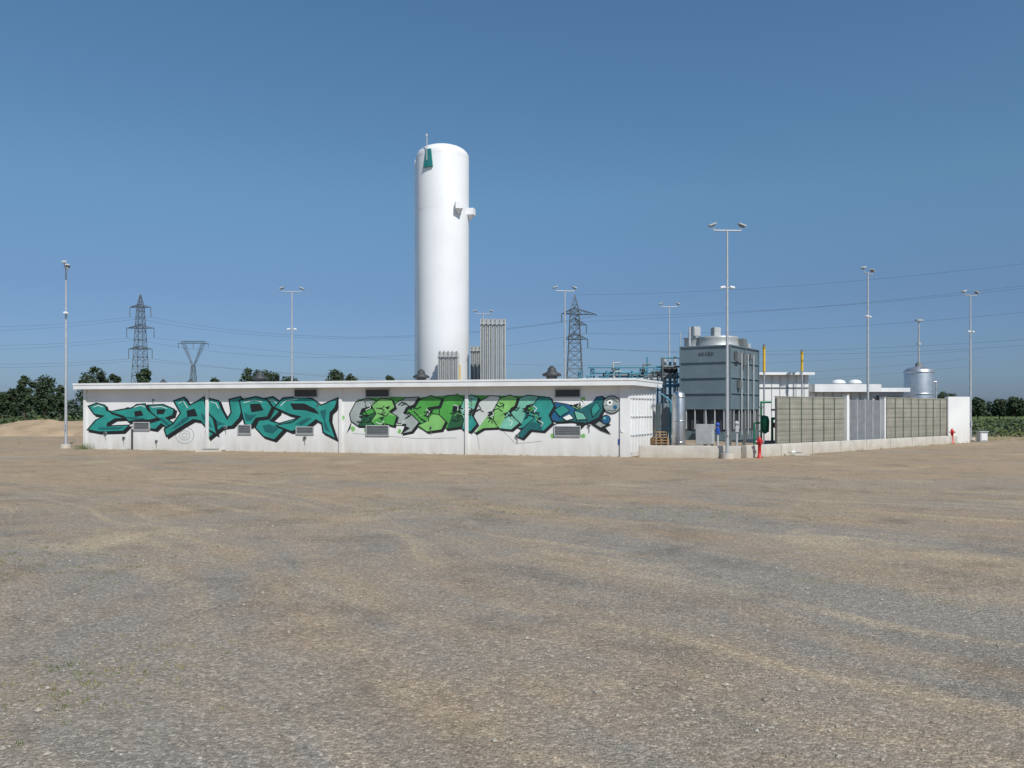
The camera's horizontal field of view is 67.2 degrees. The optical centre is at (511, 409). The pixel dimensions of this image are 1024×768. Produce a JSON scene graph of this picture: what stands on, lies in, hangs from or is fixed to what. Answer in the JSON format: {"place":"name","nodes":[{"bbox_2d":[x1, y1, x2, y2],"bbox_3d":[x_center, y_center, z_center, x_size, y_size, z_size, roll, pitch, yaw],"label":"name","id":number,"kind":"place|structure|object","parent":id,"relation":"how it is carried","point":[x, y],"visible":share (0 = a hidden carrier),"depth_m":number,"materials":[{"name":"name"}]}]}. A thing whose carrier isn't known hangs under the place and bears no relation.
{"place":"outdoors","nodes":[
{"label":"outdoors","id":0,"kind":"place"},
{"bbox_2d":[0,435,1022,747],"bbox_3d":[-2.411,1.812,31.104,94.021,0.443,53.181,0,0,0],"label":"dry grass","id":1,"kind":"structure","parent":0,"point":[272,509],"depth_m":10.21,"materials":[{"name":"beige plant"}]},
{"bbox_2d":[0,411,1023,767],"bbox_3d":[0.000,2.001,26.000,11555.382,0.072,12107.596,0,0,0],"label":"ground","id":2,"kind":"structure","parent":0,"point":[406,655],"depth_m":7.75,"materials":[{"name":"beige gravel"}]},
{"bbox_2d":[0,391,9,418],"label":"tree","id":3,"kind":"object","parent":2,"relation":"on","point":[4,406],"visible":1,"depth_m":149.69,"materials":[{"name":"green plant"}]},
{"bbox_2d":[6,387,21,414],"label":"tree","id":4,"kind":"object","parent":2,"relation":"on","point":[12,395],"visible":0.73,"depth_m":151.77,"materials":[{"name":"green plant"}]},
{"bbox_2d":[13,375,37,418],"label":"tree","id":5,"kind":"object","parent":2,"relation":"on","point":[23,393],"visible":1,"depth_m":139.58,"materials":[{"name":"green plant"}]},
{"bbox_2d":[0,419,82,435],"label":"dirt mound","id":6,"kind":"object","parent":2,"relation":"on","point":[48,427],"visible":0.23,"depth_m":59.77,"materials":[{"name":"beige sand"}]},
{"bbox_2d":[0,412,82,423],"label":"hedge","id":7,"kind":"object","parent":2,"relation":"on","point":[11,419],"visible":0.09,"depth_m":95.24,"materials":[{"name":"green plant"}]},
{"bbox_2d":[33,374,58,417],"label":"tree","id":8,"kind":"object","parent":2,"relation":"on","point":[44,389],"visible":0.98,"depth_m":141.53,"materials":[{"name":"green plant"}]},
{"bbox_2d":[52,385,64,419],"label":"tree","id":9,"kind":"object","parent":2,"relation":"on","point":[59,390],"visible":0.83,"depth_m":149.69,"materials":[{"name":"green plant"}]},
{"bbox_2d":[60,260,71,447],"bbox_3d":[-23.152,-2.781,40.000,0.549,9.762,1.560,0,0,-11],"label":"lamp post","id":10,"kind":"object","parent":2,"relation":"on","point":[65,444],"visible":0.99,"depth_m":39.96,"materials":[{"name":"metal"}]},
{"bbox_2d":[75,366,106,402],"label":"tree","id":11,"kind":"object","parent":2,"relation":"on","point":[89,378],"visible":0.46,"depth_m":139.55,"materials":[{"name":"green plant"}]},
{"bbox_2d":[100,373,121,382],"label":"tree","id":12,"kind":"object","parent":2,"relation":"on","point":[113,378],"visible":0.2,"depth_m":141.85,"materials":[{"name":"green plant"}]},
{"bbox_2d":[126,295,152,382],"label":"electricity pylon","id":13,"kind":"object","parent":2,"relation":"on","point":[144,326],"visible":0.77,"depth_m":249.90,"materials":[{"name":"metal"}]},
{"bbox_2d":[1,264,1023,379],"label":"power lines","id":14,"kind":"object","parent":13,"relation":"hanging from","point":[550,339],"visible":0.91,"depth_m":220.93,"materials":[{"name":"metal"}]},
{"bbox_2d":[135,368,152,382],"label":"tree","id":15,"kind":"object","parent":2,"relation":"on","point":[143,375],"visible":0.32,"depth_m":134.44,"materials":[{"name":"green plant"}]},
{"bbox_2d":[178,341,208,381],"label":"electricity pylon","id":16,"kind":"object","parent":2,"relation":"on","point":[194,370],"visible":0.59,"depth_m":330.00,"materials":[{"name":"metal"}]},
{"bbox_2d":[195,449,223,451],"bbox_3d":[-14.486,1.965,37.000,1.200,0.170,1.000,0,0,-11],"label":"manhole cover","id":17,"kind":"object","parent":2,"relation":"on","point":[210,450],"visible":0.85,"depth_m":36.57,"materials":[{"name":"concrete"}]},
{"bbox_2d":[210,377,219,381],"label":"tree","id":18,"kind":"object","parent":2,"relation":"on","point":[214,380],"visible":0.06,"depth_m":149.58,"materials":[{"name":"green plant"}]},
{"bbox_2d":[238,367,262,381],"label":"tree","id":19,"kind":"object","parent":2,"relation":"on","point":[247,376],"visible":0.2,"depth_m":134.56,"materials":[{"name":"green plant"}]},
{"bbox_2d":[263,369,279,381],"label":"tree","id":20,"kind":"object","parent":2,"relation":"on","point":[272,377],"visible":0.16,"depth_m":137.81,"materials":[{"name":"green plant"}]},
{"bbox_2d":[280,376,297,380],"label":"tree","id":21,"kind":"object","parent":2,"relation":"on","point":[286,379],"visible":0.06,"depth_m":141.84,"materials":[{"name":"green plant"}]},
{"bbox_2d":[279,286,304,380],"bbox_3d":[-13.709,-2.781,48.000,1.565,9.762,0.560,0,0,0],"label":"lamp post","id":22,"kind":"object","parent":2,"relation":"on","point":[292,328],"visible":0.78,"depth_m":47.96,"materials":[{"name":"metal"}]},
{"bbox_2d":[327,369,344,380],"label":"tree","id":23,"kind":"object","parent":2,"relation":"on","point":[335,375],"visible":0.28,"depth_m":137.56,"materials":[{"name":"green plant"}]},
{"bbox_2d":[344,373,358,380],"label":"tree","id":24,"kind":"object","parent":2,"relation":"on","point":[349,378],"visible":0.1,"depth_m":141.76,"materials":[{"name":"green plant"}]},
{"bbox_2d":[87,386,655,456],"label":"walls","id":25,"kind":"structure","parent":2,"relation":"on","point":[595,441],"depth_m":35.69,"materials":[{"name":"white paint"}]},
{"bbox_2d":[87,393,619,448],"bbox_3d":[-8.523,0.530,36.057,27.106,2.554,0.040,0,0,14],"label":"graffiti","id":26,"kind":"object","parent":25,"relation":"attached to","point":[527,415],"visible":1,"depth_m":35.49,"materials":[{"name":"teal paint"}]},
{"bbox_2d":[131,389,580,449],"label":"wall vents","id":27,"kind":"object","parent":25,"relation":"attached to","point":[377,430],"visible":0.99,"depth_m":35.50,"materials":[{"name":"metal"}]},
{"bbox_2d":[83,386,629,456],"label":"pilasters","id":28,"kind":"object","parent":25,"relation":"attached to","point":[625,420],"visible":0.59,"depth_m":34.42,"materials":[{"name":"white paint"}]},
{"bbox_2d":[103,398,622,446],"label":"wall fittings","id":29,"kind":"object","parent":25,"relation":"attached to","point":[305,437],"depth_m":36.16,"materials":[{"name":"grey paint"}]},
{"bbox_2d":[72,378,662,389],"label":"roof","id":30,"kind":"structure","parent":25,"relation":"on","point":[443,383],"depth_m":35.06,"materials":[{"name":"paint"}]},
{"bbox_2d":[159,366,560,382],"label":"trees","id":31,"kind":"object","parent":30,"relation":"on","point":[551,373],"visible":0.8,"depth_m":36.41,"materials":[{"name":"green plant"}]},
{"bbox_2d":[631,390,655,452],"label":"side cladding","id":32,"kind":"structure","parent":25,"relation":"attached to","point":[641,416],"depth_m":34.10,"materials":[{"name":"paint"}]},
{"bbox_2d":[385,375,394,379],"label":"tree","id":33,"kind":"object","parent":2,"relation":"on","point":[387,377],"visible":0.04,"depth_m":149.80,"materials":[{"name":"green plant"}]},
{"bbox_2d":[415,134,474,379],"bbox_3d":[-3.885,-6.796,44.899,3.431,17.591,3.187,0,0,15],"label":"cryogenic storage tank","id":34,"kind":"object","parent":2,"relation":"on","point":[444,213],"visible":0.77,"depth_m":43.66,"materials":[{"name":"white metal"}]},
{"bbox_2d":[437,351,459,379],"bbox_3d":[-3.488,-0.609,42.456,1.151,5.218,1.156,0,0,0],"label":"ambient vaporizer","id":35,"kind":"object","parent":2,"relation":"on","point":[448,365],"visible":0.42,"depth_m":41.98,"materials":[{"name":"metal"}]},
{"bbox_2d":[470,346,479,379],"bbox_3d":[-2.164,-0.916,46.331,0.703,5.831,0.902,0,0,0],"label":"ambient vaporizer","id":36,"kind":"object","parent":2,"relation":"on","point":[475,362],"visible":0.36,"depth_m":45.97,"materials":[{"name":"metal"}]},
{"bbox_2d":[473,310,492,318],"bbox_3d":[-2.200,-2.781,59.000,1.554,9.762,0.560,0,0,0],"label":"lamp post","id":37,"kind":"object","parent":2,"relation":"on","point":[483,313],"visible":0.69,"depth_m":58.97,"materials":[{"name":"metal"}]},
{"bbox_2d":[480,318,505,379],"bbox_3d":[-1.057,-1.558,43.486,1.458,7.115,1.230,0,0,0],"label":"ambient vaporizer","id":38,"kind":"object","parent":2,"relation":"on","point":[488,349],"visible":0.56,"depth_m":42.98,"materials":[{"name":"metal"}]},
{"bbox_2d":[0,394,1023,418],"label":"distant trees","id":39,"kind":"object","parent":2,"relation":"on","point":[73,408],"visible":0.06,"depth_m":173.24,"materials":[{"name":"green plant"}]},
{"bbox_2d":[552,286,576,378],"bbox_3d":[3.274,-2.781,47.700,1.564,9.762,0.560,0,0,0],"label":"lamp post","id":40,"kind":"object","parent":2,"relation":"on","point":[565,291],"visible":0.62,"depth_m":47.66,"materials":[{"name":"metal"}]},
{"bbox_2d":[561,295,596,378],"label":"electricity pylon","id":41,"kind":"object","parent":2,"relation":"on","point":[571,335],"visible":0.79,"depth_m":199.70,"materials":[{"name":"metal"}]},
{"bbox_2d":[578,357,678,436],"bbox_3d":[6.237,-0.373,40.622,5.378,4.746,1.656,0,0,0],"label":"blue pipe rack","id":42,"kind":"object","parent":2,"relation":"on","point":[645,373],"visible":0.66,"depth_m":39.97,"materials":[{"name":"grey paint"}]},
{"bbox_2d":[650,431,668,444],"bbox_3d":[6.465,1.442,33.798,0.756,0.975,0.511,0,0,-11],"label":"wooden crate","id":43,"kind":"object","parent":2,"relation":"on","point":[659,440],"visible":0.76,"depth_m":33.63,"materials":[{"name":"brown wood"}]},
{"bbox_2d":[656,393,671,444],"bbox_3d":[7.016,0.609,35.512,0.634,2.782,0.416,0,0,-17],"label":"control cabinet","id":44,"kind":"object","parent":2,"relation":"on","point":[663,416],"visible":0.86,"depth_m":35.36,"materials":[{"name":"grey metal"}]},
{"bbox_2d":[658,302,679,437],"bbox_3d":[11.233,-2.781,55.000,1.554,9.762,0.560,0,0,0],"label":"lamp post","id":45,"kind":"object","parent":2,"relation":"on","point":[669,334],"visible":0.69,"depth_m":54.96,"materials":[{"name":"metal"}]},
{"bbox_2d":[661,356,678,444],"bbox_3d":[7.961,-0.354,38.643,1.044,4.708,0.638,0,0,0],"label":"valve skid","id":46,"kind":"object","parent":2,"relation":"on","point":[672,371],"visible":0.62,"depth_m":38.50,"materials":[{"name":"grey paint"}]},
{"bbox_2d":[671,387,685,445],"bbox_3d":[7.477,0.489,34.600,0.620,3.021,0.620,0,0,0],"label":"steel pressure vessel","id":47,"kind":"object","parent":2,"relation":"on","point":[678,420],"visible":0.89,"depth_m":34.35,"materials":[{"name":"silver metal"}]},
{"bbox_2d":[715,422,719,445],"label":"emergency post","id":48,"kind":"object","parent":2,"relation":"on","point":[717,424],"visible":0.79,"depth_m":33.13,"materials":[{"name":"blue metal"}]},
{"bbox_2d":[708,222,746,458],"bbox_3d":[8.824,-2.781,31.600,1.562,9.762,0.560,0,0,0],"label":"lamp post","id":49,"kind":"object","parent":2,"relation":"on","point":[726,454],"visible":0.95,"depth_m":31.55,"materials":[{"name":"metal"}]},
{"bbox_2d":[734,421,738,445],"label":"emergency post","id":50,"kind":"object","parent":2,"relation":"on","point":[736,423],"visible":0.77,"depth_m":33.94,"materials":[{"name":"white metal"}]},
{"bbox_2d":[755,436,763,457],"bbox_3d":[10.246,1.555,31.890,0.340,0.930,0.280,0,0,0],"label":"fire hydrant","id":51,"kind":"object","parent":2,"relation":"on","point":[759,441],"visible":0.98,"depth_m":31.84,"materials":[{"name":"red metal"}]},
{"bbox_2d":[753,401,774,444],"bbox_3d":[11.777,0.750,34.998,1.501,2.301,0.605,0,0,0],"label":"green pump","id":52,"kind":"object","parent":2,"relation":"on","point":[764,424],"visible":0.54,"depth_m":34.96,"materials":[{"name":"paint"}]},
{"bbox_2d":[762,344,765,439],"bbox_3d":[14.066,-0.831,43.000,0.240,5.662,0.228,0,0,0],"label":"yellow vent pipe","id":53,"kind":"object","parent":2,"relation":"on","point":[763,347],"visible":0.89,"depth_m":42.95,"materials":[{"name":"metal"}]},
{"bbox_2d":[784,452,809,455],"bbox_3d":[12.405,1.965,34.200,1.200,0.170,1.000,0,0,-11],"label":"manhole cover","id":54,"kind":"object","parent":2,"relation":"on","point":[795,453],"visible":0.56,"depth_m":33.75,"materials":[{"name":"concrete"}]},
{"bbox_2d":[639,436,956,457],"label":"concrete wall","id":55,"kind":"structure","parent":2,"relation":"on","point":[682,451],"depth_m":33.73,"materials":[{"name":"beige concrete"}]},
{"bbox_2d":[800,349,803,396],"bbox_3d":[16.932,-0.759,45.000,0.240,5.518,0.228,0,0,0],"label":"yellow vent pipe","id":56,"kind":"object","parent":2,"relation":"on","point":[801,352],"visible":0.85,"depth_m":44.96,"materials":[{"name":"metal"}]},
{"bbox_2d":[774,396,844,443],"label":"precast concrete wall","id":57,"kind":"structure","parent":2,"relation":"on","point":[799,419],"depth_m":35.78,"materials":[{"name":"concrete"}]},
{"bbox_2d":[760,375,901,399],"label":"fittings","id":58,"kind":"object","parent":2,"relation":"on","point":[854,382],"visible":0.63,"depth_m":46.32,"materials":[{"name":"grey paint"}]},
{"bbox_2d":[842,395,848,440],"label":"concrete pillar","id":59,"kind":"structure","parent":2,"relation":"on","point":[846,418],"depth_m":37.88,"materials":[{"name":"white paint"}]},
{"bbox_2d":[860,266,874,399],"bbox_3d":[19.167,-2.781,41.500,1.562,9.762,0.549,0,0,-34],"label":"lamp post","id":60,"kind":"object","parent":2,"relation":"on","point":[868,273],"visible":0.73,"depth_m":41.46,"materials":[{"name":"metal"}]},
{"bbox_2d":[880,397,885,438],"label":"concrete pillar","id":61,"kind":"structure","parent":2,"relation":"on","point":[883,417],"depth_m":40.49,"materials":[{"name":"white paint"}]},
{"bbox_2d":[849,398,880,439],"bbox_3d":[18.110,0.580,39.534,3.528,2.300,0.085,0,0,-40],"label":"metal bar fence","id":62,"kind":"object","parent":61,"relation":"attached to","point":[864,419],"visible":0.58,"depth_m":39.47,"materials":[{"name":"grey metal"}]},
{"bbox_2d":[886,397,946,438],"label":"precast concrete wall","id":63,"kind":"structure","parent":2,"relation":"on","point":[914,417],"depth_m":43.16,"materials":[{"name":"concrete"}]},
{"bbox_2d":[903,319,936,399],"bbox_3d":[25.870,-1.869,49.000,1.776,7.739,1.776,0,0,-41],"label":"stainless steel tank","id":64,"kind":"object","parent":2,"relation":"on","point":[919,381],"visible":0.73,"depth_m":48.35,"materials":[{"name":"grey metal"}]},
{"bbox_2d":[937,391,956,398],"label":"tree","id":65,"kind":"object","parent":2,"relation":"on","point":[941,395],"visible":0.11,"depth_m":149.51,"materials":[{"name":"green plant"}]},
{"bbox_2d":[949,428,955,443],"bbox_3d":[26.046,1.555,45.590,0.340,0.930,0.280,0,0,0],"label":"fire hydrant","id":66,"kind":"object","parent":2,"relation":"on","point":[952,432],"visible":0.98,"depth_m":45.54,"materials":[{"name":"red metal"}]},
{"bbox_2d":[945,397,969,442],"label":"white end wall","id":67,"kind":"structure","parent":2,"relation":"on","point":[958,415],"depth_m":46.06,"materials":[{"name":"paint"}]},
{"bbox_2d":[961,290,979,440],"bbox_3d":[29.448,-2.781,49.500,1.558,9.762,0.551,0,0,-12],"label":"lamp post","id":68,"kind":"object","parent":2,"relation":"on","point":[970,378],"visible":0.88,"depth_m":49.45,"materials":[{"name":"metal"}]},
{"bbox_2d":[972,397,986,418],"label":"tree","id":69,"kind":"object","parent":2,"relation":"on","point":[979,408],"visible":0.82,"depth_m":164.03,"materials":[{"name":"green plant"}]},
{"bbox_2d":[975,431,988,441],"bbox_3d":[29.593,1.673,48.500,0.580,0.655,0.480,0,0,0],"label":"utility box","id":70,"kind":"object","parent":2,"relation":"on","point":[982,436],"visible":1,"depth_m":48.30,"materials":[{"name":"grey paint"}]},
{"bbox_2d":[972,416,1023,436],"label":"weeds","id":71,"kind":"object","parent":2,"relation":"on","point":[1009,427],"visible":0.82,"depth_m":63.34,"materials":[{"name":"green plant"}]},
{"bbox_2d":[991,398,1007,418],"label":"tree","id":72,"kind":"object","parent":2,"relation":"on","point":[998,405],"visible":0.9,"depth_m":164.47,"materials":[{"name":"green plant"}]},
{"bbox_2d":[1003,396,1023,417],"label":"tree","id":73,"kind":"object","parent":2,"relation":"on","point":[1014,405],"visible":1,"depth_m":159.30,"materials":[{"name":"green plant"}]},
{"bbox_2d":[0,0,1023,405],"label":"sky","id":74,"kind":"structure","parent":0,"point":[201,160],"materials":[{"name":"blue"}]},
{"bbox_2d":[679,326,759,445],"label":"cooling tower","id":75,"kind":"structure","parent":0,"point":[702,374],"depth_m":36.88,"materials":[{"name":"metal"}]},
{"bbox_2d":[739,375,903,441],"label":"walls","id":76,"kind":"structure","parent":0,"point":[775,381],"depth_m":46.00,"materials":[{"name":"white paint"}]},
{"bbox_2d":[759,372,909,391],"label":"roof","id":77,"kind":"structure","parent":76,"relation":"on","point":[841,388],"depth_m":45.75,"materials":[{"name":"paint"}]}
]}

